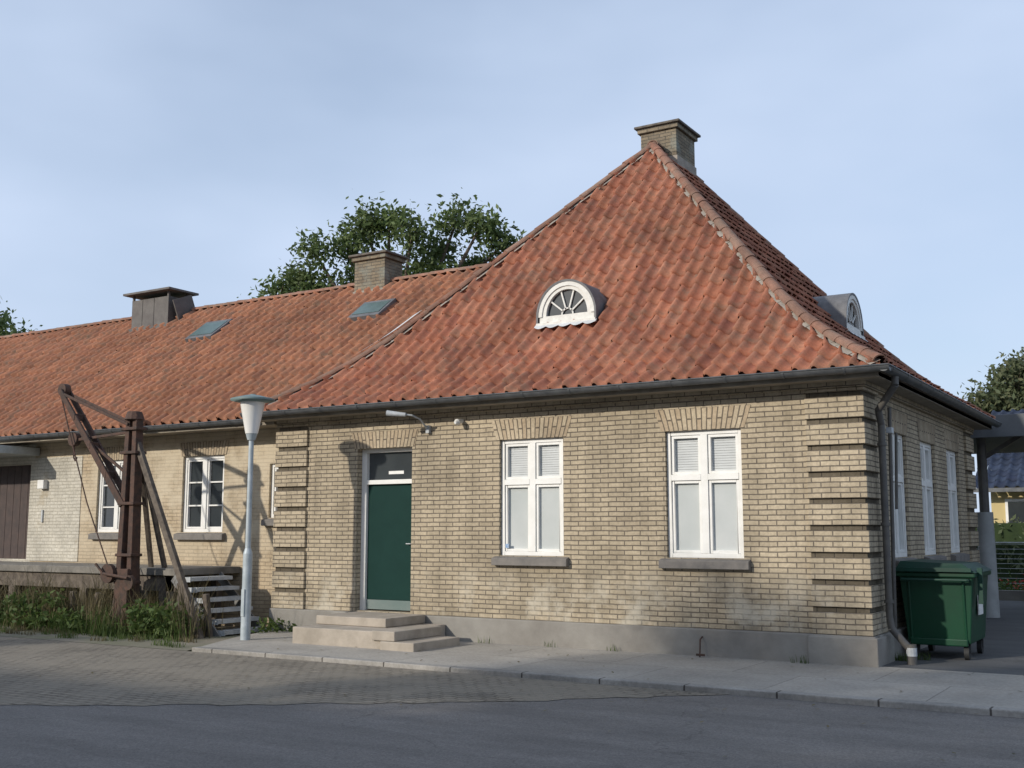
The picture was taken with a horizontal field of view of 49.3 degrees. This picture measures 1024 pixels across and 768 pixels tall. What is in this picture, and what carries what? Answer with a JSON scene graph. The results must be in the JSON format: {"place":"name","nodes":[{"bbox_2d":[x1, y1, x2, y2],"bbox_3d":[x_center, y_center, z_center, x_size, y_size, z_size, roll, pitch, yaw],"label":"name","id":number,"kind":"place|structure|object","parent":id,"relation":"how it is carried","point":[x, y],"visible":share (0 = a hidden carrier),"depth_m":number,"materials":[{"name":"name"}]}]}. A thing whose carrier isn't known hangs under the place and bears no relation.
{"place":"outdoors","nodes":[
{"label":"outdoors","id":0,"kind":"place"},
{"bbox_2d":[0,625,256,650],"bbox_3d":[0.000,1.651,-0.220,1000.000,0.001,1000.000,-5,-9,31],"label":"ground","id":1,"kind":"structure","parent":0,"point":[104,644],"depth_m":16.68,"materials":[{"name":"brown soil"}]},
{"bbox_2d":[0,296,42,335],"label":"maple tree","id":2,"kind":"object","parent":1,"relation":"on","point":[4,320],"visible":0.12,"depth_m":45.57,"materials":[{"name":"green plant"}]},
{"bbox_2d":[0,561,239,626],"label":"loading dock","id":3,"kind":"object","parent":1,"relation":"on","point":[17,570],"visible":0.34,"depth_m":19.78,"materials":[{"name":"grey concrete"}]},
{"bbox_2d":[38,583,212,636],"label":"platform support posts","id":4,"kind":"object","parent":1,"relation":"on","point":[205,598],"visible":0.18,"depth_m":17.77,"materials":[{"name":"wood"}]},
{"bbox_2d":[58,384,203,638],"bbox_3d":[-6.288,2.072,18.963,3.855,4.373,1.188,-5,-9,31],"label":"loading crane","id":5,"kind":"object","parent":1,"relation":"on","point":[132,488],"visible":0.9,"depth_m":18.65,"materials":[{"name":"brown wood"}]},
{"bbox_2d":[0,563,296,640],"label":"weeds","id":6,"kind":"object","parent":1,"relation":"on","point":[34,609],"visible":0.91,"depth_m":18.26,"materials":[{"name":"green plant"}]},
{"bbox_2d":[171,572,266,636],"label":"steel stairs","id":7,"kind":"structure","parent":1,"relation":"on","point":[234,596],"depth_m":18.43,"materials":[{"name":"grey metal"}]},
{"bbox_2d":[0,249,487,626],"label":"brick warehouse wing","id":8,"kind":"structure","parent":1,"relation":"on","point":[177,368],"depth_m":22.24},
{"bbox_2d":[0,465,30,558],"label":"plank door","id":9,"kind":"structure","parent":8,"relation":"in","point":[14,480],"depth_m":23.54,"materials":[{"name":"brown wood"}]},
{"bbox_2d":[88,460,122,539],"bbox_3d":[-7.723,2.257,21.770,1.260,1.541,0.260,-5,-9,31],"label":"casement window","id":10,"kind":"structure","parent":8,"relation":"in","point":[108,509],"depth_m":21.93,"materials":[{"name":"white paint"}]},
{"bbox_2d":[173,455,225,539],"bbox_3d":[-5.665,2.089,20.508,1.260,1.541,0.260,-5,-9,31],"label":"casement window","id":11,"kind":"structure","parent":8,"relation":"in","point":[204,475],"depth_m":20.54,"materials":[{"name":"white paint"}]},
{"bbox_2d":[261,464,277,525],"bbox_3d":[-4.007,1.930,19.494,0.760,1.091,0.260,-5,-9,31],"label":"casement window","id":12,"kind":"structure","parent":8,"relation":"in","point":[267,521],"depth_m":19.61,"materials":[{"name":"white paint"}]},
{"bbox_2d":[363,311,419,349],"bbox_3d":[-2.163,-0.919,19.648,1.157,0.825,0.126,2,-8,-12],"label":"valley flashing","id":13,"kind":"object","parent":8,"relation":"attached to","point":[400,325],"visible":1,"depth_m":19.71,"materials":[{"name":"grey metal"}]},
{"bbox_2d":[237,187,526,297],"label":"ash tree","id":14,"kind":"object","parent":1,"relation":"on","point":[368,227],"visible":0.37,"depth_m":41.64,"materials":[{"name":"green plant"}]},
{"bbox_2d":[0,623,930,663],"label":"grass tufts","id":15,"kind":"object","parent":1,"relation":"on","point":[64,634],"visible":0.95,"depth_m":17.17,"materials":[{"name":"green plant"}]},
{"bbox_2d":[269,608,927,666],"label":"plinth","id":16,"kind":"structure","parent":1,"relation":"on","point":[880,650],"depth_m":14.79,"materials":[{"name":"grey concrete"}]},
{"bbox_2d":[271,386,979,636],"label":"quoins","id":17,"kind":"object","parent":16,"relation":"on","point":[856,596],"visible":0.56,"depth_m":13.93,"materials":[{"name":"yellow brick"}]},
{"bbox_2d":[275,390,976,613],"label":"quoin grooves","id":18,"kind":"object","parent":17,"relation":"on","point":[842,527],"visible":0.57,"depth_m":13.98,"materials":[{"name":"brick"}]},
{"bbox_2d":[305,389,969,633],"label":"walls","id":19,"kind":"structure","parent":16,"relation":"on","point":[615,512],"depth_m":15.77,"materials":[{"name":"yellow brick"}]},
{"bbox_2d":[360,447,411,609],"bbox_3d":[-1.932,2.304,17.728,1.096,2.562,0.150,-5,-9,31],"label":"frame","id":20,"kind":"object","parent":19,"relation":"on","point":[366,482],"visible":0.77,"depth_m":17.91,"materials":[{"name":"white paint"}]},
{"bbox_2d":[367,484,411,600],"bbox_3d":[-1.905,2.504,17.697,0.946,1.818,0.050,-5,-9,31],"label":"leaf","id":21,"kind":"object","parent":20,"relation":"attached to","point":[389,548],"visible":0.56,"depth_m":17.69,"materials":[{"name":"green paint"}]},
{"bbox_2d":[366,599,409,610],"bbox_3d":[-1.908,3.480,17.563,0.946,0.148,0.060,-5,-9,31],"label":"kick plate","id":22,"kind":"object","parent":21,"relation":"attached to","point":[388,604],"visible":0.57,"depth_m":17.55,"materials":[{"name":"silver metal"}]},
{"bbox_2d":[369,452,411,479],"bbox_3d":[-1.903,1.314,17.859,0.950,0.436,0.020,-5,-9,31],"label":"transom glass","id":23,"kind":"object","parent":20,"relation":"attached to","point":[382,465],"visible":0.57,"depth_m":17.88,"materials":[{"name":"grey glass"}]},
{"bbox_2d":[389,471,403,473],"bbox_3d":[-1.846,1.412,17.795,0.300,0.050,0.004,-5,-9,31],"label":"number plate","id":24,"kind":"object","parent":23,"relation":"attached to","point":[396,472],"visible":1,"depth_m":17.79,"materials":[{"name":"white paint"}]},
{"bbox_2d":[386,410,430,432],"bbox_3d":[-1.574,0.574,17.124,0.726,0.334,0.231,3,-8,-20],"label":"wall lamp","id":25,"kind":"object","parent":19,"relation":"attached to","point":[403,414],"visible":1,"depth_m":17.05,"materials":[{"name":"metal"}]},
{"bbox_2d":[454,419,463,424],"bbox_3d":[-0.808,0.578,16.913,0.100,0.106,0.200,-5,-9,31],"label":"outdoor sensor","id":26,"kind":"object","parent":19,"relation":"attached to","point":[458,421],"visible":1,"depth_m":16.85,"materials":[{"name":"white paint"}]},
{"bbox_2d":[491,555,568,566],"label":"sill","id":27,"kind":"structure","parent":19,"relation":"attached to","point":[509,560],"depth_m":16.02,"materials":[{"name":"concrete"}]},
{"bbox_2d":[502,437,563,555],"bbox_3d":[0.331,1.654,16.308,1.076,1.706,0.128,-5,-9,31],"label":"frame","id":28,"kind":"object","parent":19,"relation":"on","point":[533,481],"visible":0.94,"depth_m":16.28,"materials":[{"name":"white paint"}]},
{"bbox_2d":[509,445,559,548],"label":"panes","id":29,"kind":"object","parent":28,"relation":"attached to","point":[549,518],"visible":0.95,"depth_m":16.30,"materials":[{"name":"white glass"}]},
{"bbox_2d":[510,446,558,476],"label":"blind slats","id":30,"kind":"object","parent":28,"relation":"attached to","point":[544,459],"visible":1,"depth_m":16.36,"materials":[{"name":"white plastic"}]},
{"bbox_2d":[266,159,854,410],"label":"roof deck","id":31,"kind":"structure","parent":19,"relation":"on","point":[705,375],"depth_m":16.30,"materials":[{"name":"wood"}]},
{"bbox_2d":[263,148,879,410],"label":"roof front","id":32,"kind":"structure","parent":31,"relation":"on","point":[431,356],"depth_m":17.66,"materials":[{"name":"tile"}]},
{"bbox_2d":[534,279,606,328],"bbox_3d":[1.118,-1.218,18.030,1.100,0.775,1.220,-5,-9,31],"label":"dormer","id":33,"kind":"object","parent":32,"relation":"on","point":[564,302],"visible":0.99,"depth_m":17.62,"materials":[{"name":"white paint"}]},
{"bbox_2d":[268,147,883,404],"bbox_3d":[2.190,-2.020,20.008,10.626,5.290,8.586,-5,-9,31],"label":"hip mortar","id":34,"kind":"object","parent":32,"relation":"on","point":[805,324],"visible":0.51,"depth_m":18.51,"materials":[{"name":"grey concrete"}]},
{"bbox_2d":[269,140,995,418],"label":"hip tiles","id":35,"kind":"object","parent":32,"relation":"attached to","point":[764,274],"visible":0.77,"depth_m":19.05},
{"bbox_2d":[637,122,697,166],"bbox_3d":[3.040,-4.385,21.700,0.840,1.010,1.000,-5,-9,31],"label":"chimney","id":36,"kind":"object","parent":31,"relation":"on","point":[675,138],"visible":0.57,"depth_m":21.36,"materials":[{"name":"brick"}]},
{"bbox_2d":[634,118,700,137],"bbox_3d":[3.040,-4.930,21.772,0.940,0.090,1.100,-5,-9,31],"label":"chimney cap","id":37,"kind":"object","parent":36,"relation":"on","point":[687,127],"visible":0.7,"depth_m":21.38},
{"bbox_2d":[666,153,994,418],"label":"roof side","id":38,"kind":"structure","parent":31,"relation":"on","point":[798,287],"depth_m":18.94,"materials":[{"name":"tile"}]},
{"bbox_2d":[668,155,696,177],"bbox_3d":[3.040,-4.072,21.658,0.780,0.380,0.940,-5,-9,31],"label":"chimney flashing","id":39,"kind":"object","parent":38,"relation":"on","point":[682,162],"visible":0.23,"depth_m":21.35,"materials":[{"name":"grey metal"}]},
{"bbox_2d":[812,293,867,341],"bbox_3d":[5.289,-1.101,18.910,1.220,0.775,1.100,-5,-9,31],"label":"dormer","id":40,"kind":"object","parent":38,"relation":"on","point":[843,310],"visible":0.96,"depth_m":18.52,"materials":[{"name":"white paint"}]},
{"bbox_2d":[276,380,973,431],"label":"cornice","id":41,"kind":"structure","parent":19,"relation":"attached to","point":[882,392],"depth_m":15.84,"materials":[{"name":"beige wood"}]},
{"bbox_2d":[261,371,991,429],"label":"soffit","id":42,"kind":"structure","parent":19,"relation":"on","point":[882,379],"depth_m":15.67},
{"bbox_2d":[240,363,1001,427],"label":"gutters","id":43,"kind":"object","parent":42,"relation":"attached to","point":[904,376],"visible":0.94,"depth_m":15.29,"materials":[{"name":"metal"}]},
{"bbox_2d":[352,404,958,451],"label":"soldier course lintels","id":44,"kind":"object","parent":19,"relation":"attached to","point":[717,417],"visible":0.96,"depth_m":16.19,"materials":[{"name":"brick"}]},
{"bbox_2d":[658,557,750,569],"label":"sill","id":45,"kind":"structure","parent":19,"relation":"attached to","point":[728,564],"depth_m":14.61,"materials":[{"name":"concrete"}]},
{"bbox_2d":[667,428,743,557],"bbox_3d":[2.601,1.469,14.915,1.076,1.706,0.128,-5,-9,31],"label":"frame","id":46,"kind":"object","parent":19,"relation":"on","point":[705,476],"visible":0.98,"depth_m":14.88,"materials":[{"name":"white paint"}]},
{"bbox_2d":[675,437,735,471],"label":"blind slats","id":47,"kind":"object","parent":46,"relation":"attached to","point":[721,459],"visible":1,"depth_m":14.96,"materials":[{"name":"white plastic"}]},
{"bbox_2d":[676,437,737,550],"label":"panes","id":48,"kind":"object","parent":46,"relation":"attached to","point":[724,511],"visible":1,"depth_m":14.89,"materials":[{"name":"white glass"}]},
{"bbox_2d":[892,433,906,557],"bbox_3d":[5.231,1.527,15.353,0.128,1.704,1.026,-5,-9,31],"label":"frame","id":49,"kind":"object","parent":19,"relation":"on","point":[901,552],"visible":0.34,"depth_m":15.63,"materials":[{"name":"white paint"}]},
{"bbox_2d":[898,500,900,548],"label":"panes","id":50,"kind":"object","parent":49,"relation":"attached to","point":[899,524],"visible":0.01,"depth_m":15.63,"materials":[{"name":"grey glass"}]},
{"bbox_2d":[895,557,916,566],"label":"sill","id":51,"kind":"structure","parent":19,"relation":"attached to","point":[898,560],"depth_m":14.97,"materials":[{"name":"concrete"}]},
{"bbox_2d":[920,442,935,554],"bbox_3d":[6.257,1.745,16.996,0.128,1.704,1.026,-5,-9,31],"label":"frame","id":52,"kind":"object","parent":19,"relation":"on","point":[927,485],"visible":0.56,"depth_m":17.19,"materials":[{"name":"white paint"}]},
{"bbox_2d":[924,554,946,559],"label":"sill","id":53,"kind":"structure","parent":19,"relation":"attached to","point":[937,557],"depth_m":16.74,"materials":[{"name":"concrete"}]},
{"bbox_2d":[946,450,959,552],"bbox_3d":[7.299,1.967,18.665,0.128,1.704,1.026,-5,-9,31],"label":"frame","id":54,"kind":"object","parent":19,"relation":"on","point":[953,505],"visible":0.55,"depth_m":18.91,"materials":[{"name":"white paint"}]},
{"bbox_2d":[950,552,969,560],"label":"sill","id":55,"kind":"structure","parent":19,"relation":"attached to","point":[958,556],"depth_m":18.30,"materials":[{"name":"concrete"}]},
{"bbox_2d":[192,646,1023,717],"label":"kerb","id":56,"kind":"structure","parent":1,"relation":"on","point":[906,704],"depth_m":11.87,"materials":[{"name":"concrete"}]},
{"bbox_2d":[957,347,1023,413],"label":"oak tree","id":57,"kind":"object","parent":1,"relation":"on","point":[1004,388],"visible":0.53,"depth_m":68.98,"materials":[{"name":"green plant"}]},
{"bbox_2d":[975,514,1023,589],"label":"garden hedge","id":58,"kind":"object","parent":1,"relation":"on","point":[1011,532],"visible":0.2,"depth_m":30.50,"materials":[{"name":"green plant"}]},
{"bbox_2d":[995,542,1023,588],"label":"wire fence","id":59,"kind":"object","parent":1,"relation":"on","point":[1011,563],"depth_m":27.81,"materials":[{"name":"metal"}]},
{"bbox_2d":[997,571,1023,590],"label":"flower bed","id":60,"kind":"object","parent":1,"relation":"on","point":[1010,587],"visible":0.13,"depth_m":27.67,"materials":[{"name":"green plant"}]},
{"bbox_2d":[999,590,1023,600],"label":"garden wall","id":61,"kind":"structure","parent":1,"relation":"on","point":[1012,595],"depth_m":26.55,"materials":[{"name":"grey concrete"}]},
{"bbox_2d":[0,636,725,705],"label":"granite setts paving","id":62,"kind":"structure","parent":0,"point":[162,676],"depth_m":12.37,"materials":[{"name":"grey stone"}]},
{"bbox_2d":[0,695,1023,767],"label":"asphalt road","id":63,"kind":"structure","parent":0,"point":[675,732],"depth_m":9.17,"materials":[{"name":"grey asphalt"}]},
{"bbox_2d":[39,637,1023,760],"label":"fallen leaves","id":64,"kind":"object","parent":63,"relation":"on","point":[612,701],"visible":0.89,"depth_m":11.22,"materials":[{"name":"brown plant"}]},
{"bbox_2d":[0,0,1023,511],"label":"sky","id":65,"kind":"structure","parent":0,"point":[876,145],"materials":[{"name":"blue"}]},
{"bbox_2d":[201,630,1023,708],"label":"pavement","id":66,"kind":"structure","parent":0,"point":[975,688],"depth_m":13.11,"materials":[{"name":"concrete"}]},
{"bbox_2d":[230,394,274,639],"bbox_3d":[-4.000,2.007,16.965,0.670,3.730,0.670,-5,-9,31],"label":"street lamp","id":67,"kind":"object","parent":66,"relation":"on","point":[252,406],"visible":0.98,"depth_m":16.95,"materials":[{"name":"metal"}]},
{"bbox_2d":[292,623,444,648],"bbox_3d":[-2.096,3.691,16.442,1.670,0.255,1.500,-5,-9,31],"label":"doorstep base","id":68,"kind":"object","parent":66,"relation":"on","point":[340,635],"visible":0.58,"depth_m":15.92,"materials":[{"name":"beige concrete"}]},
{"bbox_2d":[316,611,424,627],"bbox_3d":[-2.123,3.542,16.793,1.320,0.128,0.970,-5,-9,31],"label":"doorstep landing","id":69,"kind":"object","parent":68,"relation":"on","point":[373,619],"visible":1,"depth_m":16.48,"materials":[{"name":"beige concrete"}]},
{"bbox_2d":[372,625,458,651],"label":"doorstep treads","id":70,"kind":"object","parent":66,"relation":"on","point":[416,638],"visible":0.94,"depth_m":15.42,"materials":[{"name":"beige concrete"}]},
{"bbox_2d":[696,636,704,656],"bbox_3d":[2.464,3.406,14.453,0.120,0.260,0.143,-5,-9,31],"label":"boot scraper","id":71,"kind":"object","parent":66,"relation":"on","point":[699,654],"visible":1,"depth_m":14.42,"materials":[{"name":"black metal"}]},
{"bbox_2d":[881,607,1023,674],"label":"yard asphalt","id":72,"kind":"structure","parent":0,"point":[1003,653],"depth_m":14.71,"materials":[{"name":"grey asphalt"}]},
{"bbox_2d":[875,376,916,664],"bbox_3d":[4.889,1.716,14.055,0.375,3.500,1.215,-5,-9,31],"label":"downpipe","id":73,"kind":"object","parent":72,"relation":"on","point":[890,602],"visible":1,"depth_m":13.96,"materials":[{"name":"grey metal"}]},
{"bbox_2d":[886,427,916,656],"bbox_3d":[4.843,1.939,13.907,0.137,2.820,0.352,2,-8,-18],"label":"pipe collar","id":74,"kind":"object","parent":73,"relation":"attached to","point":[911,652],"visible":1,"depth_m":13.59,"materials":[{"name":"metal"}]},
{"bbox_2d":[896,559,991,659],"bbox_3d":[5.728,2.943,14.677,1.039,1.229,1.367,-5,-9,31],"label":"wheeled dumpster","id":75,"kind":"object","parent":72,"relation":"on","point":[945,602],"visible":0.95,"depth_m":14.25,"materials":[{"name":"green plastic"}]},
{"bbox_2d":[970,413,1023,617],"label":"platform canopy","id":76,"kind":"object","parent":72,"relation":"on","point":[1007,436],"visible":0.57,"depth_m":21.22,"materials":[{"name":"metal"}]},
{"bbox_2d":[986,600,1023,621],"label":"back yard","id":77,"kind":"structure","parent":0,"point":[1006,606],"depth_m":24.28,"materials":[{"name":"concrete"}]},
{"bbox_2d":[991,486,1023,522],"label":"walls","id":78,"kind":"structure","parent":0,"point":[998,505],"depth_m":34.06,"materials":[{"name":"yellow paint"}]},
{"bbox_2d":[1005,499,1023,522],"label":"windows","id":79,"kind":"structure","parent":78,"relation":"attached to","point":[1006,505],"depth_m":33.90,"materials":[{"name":"white paint"}]},
{"bbox_2d":[1008,501,1023,522],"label":"panes","id":80,"kind":"object","parent":79,"relation":"attached to","point":[1016,508],"visible":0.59,"depth_m":33.76,"materials":[{"name":"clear glass"}]},
{"bbox_3d":[25.304,1.634,32.982,20.400,2.750,8.600,-5,-9,31],"label":"roof","id":81,"kind":"object","parent":78,"relation":"on","visible":0},
{"bbox_2d":[975,409,1023,487],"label":"roof front","id":82,"kind":"structure","parent":81,"relation":"on","point":[1007,469],"depth_m":34.44,"materials":[{"name":"blue tile"}]},
{"bbox_2d":[973,487,1023,491],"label":"gutter","id":83,"kind":"object","parent":82,"relation":"attached to","point":[1020,489],"depth_m":33.41,"materials":[{"name":"metal"}]}
]}

